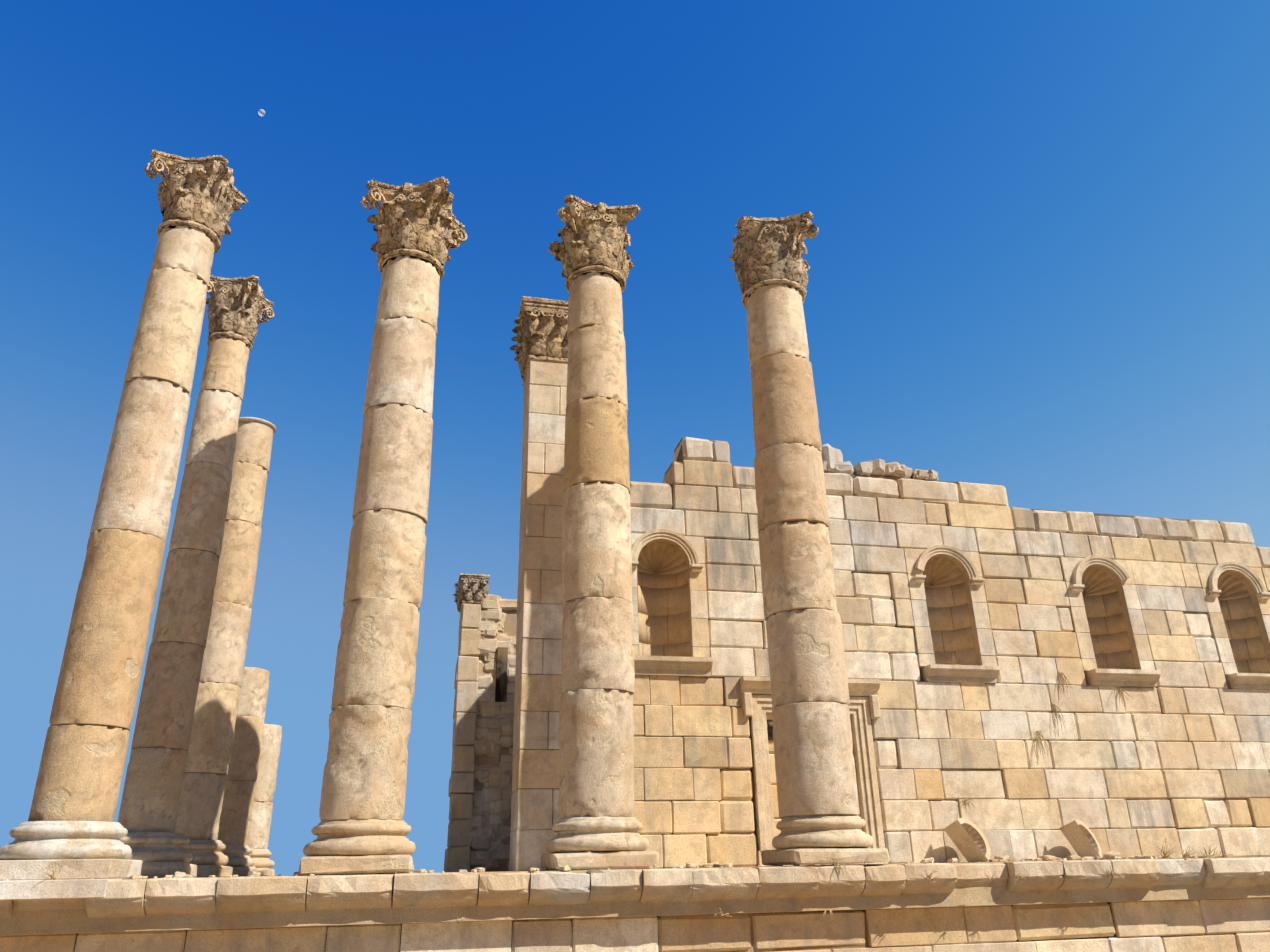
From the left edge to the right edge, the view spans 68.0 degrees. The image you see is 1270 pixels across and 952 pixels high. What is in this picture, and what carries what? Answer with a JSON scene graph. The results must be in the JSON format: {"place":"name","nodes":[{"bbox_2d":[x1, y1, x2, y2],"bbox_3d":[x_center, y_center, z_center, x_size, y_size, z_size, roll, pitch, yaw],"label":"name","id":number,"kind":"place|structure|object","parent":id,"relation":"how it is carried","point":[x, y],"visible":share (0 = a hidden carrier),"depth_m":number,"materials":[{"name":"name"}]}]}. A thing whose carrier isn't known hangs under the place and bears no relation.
{"place":"outdoors","nodes":[
{"label":"outdoors","id":0,"kind":"place"},
{"bbox_2d":[258,109,264,115],"bbox_3d":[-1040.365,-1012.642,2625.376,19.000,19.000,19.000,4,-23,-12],"label":"moon","id":1,"kind":"object","parent":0,"point":[260,111],"visible":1,"depth_m":2623.86,"materials":[{"name":"white"}]},
{"bbox_2d":[0,0,1269,875],"label":"sky","id":2,"kind":"structure","parent":0,"point":[1038,259],"materials":[{"name":"blue"}]},
{"label":"ground surface","id":3,"kind":"structure","parent":0,"visible":0},
{"bbox_2d":[0,856,1269,951],"bbox_3d":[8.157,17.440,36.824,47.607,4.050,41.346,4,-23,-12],"label":"podium","id":4,"kind":"object","parent":3,"relation":"on","point":[1216,904],"visible":0.98,"depth_m":16.71,"materials":[{"name":"stone"}]},
{"bbox_2d":[0,226,889,880],"bbox_3d":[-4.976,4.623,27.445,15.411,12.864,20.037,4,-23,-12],"label":"columns","id":5,"kind":"structure","parent":4,"relation":"on","point":[200,778],"depth_m":19.15,"materials":[{"name":"stone"}]},
{"bbox_2d":[144,149,818,611],"bbox_3d":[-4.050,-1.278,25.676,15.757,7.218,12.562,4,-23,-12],"label":"capitals","id":6,"kind":"object","parent":5,"relation":"on","point":[410,219],"visible":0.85,"depth_m":22.40,"materials":[{"name":"stone"}]},
{"bbox_2d":[444,594,516,872],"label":"pier","id":7,"kind":"structure","parent":4,"relation":"on","point":[480,793],"depth_m":27.07,"materials":[{"name":"stone"}]},
{"bbox_2d":[43,652,1222,923],"bbox_3d":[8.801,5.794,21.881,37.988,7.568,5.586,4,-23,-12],"label":"dry plants","id":8,"kind":"object","parent":4,"relation":"on","point":[1061,674],"visible":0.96,"depth_m":23.96,"materials":[{"name":"brown plant"}]},
{"bbox_2d":[509,360,1269,870],"bbox_3d":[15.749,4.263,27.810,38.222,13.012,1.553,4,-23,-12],"label":"cella wall","id":9,"kind":"structure","parent":4,"relation":"on","point":[1165,622],"depth_m":25.15,"materials":[{"name":"stone"}]}
]}

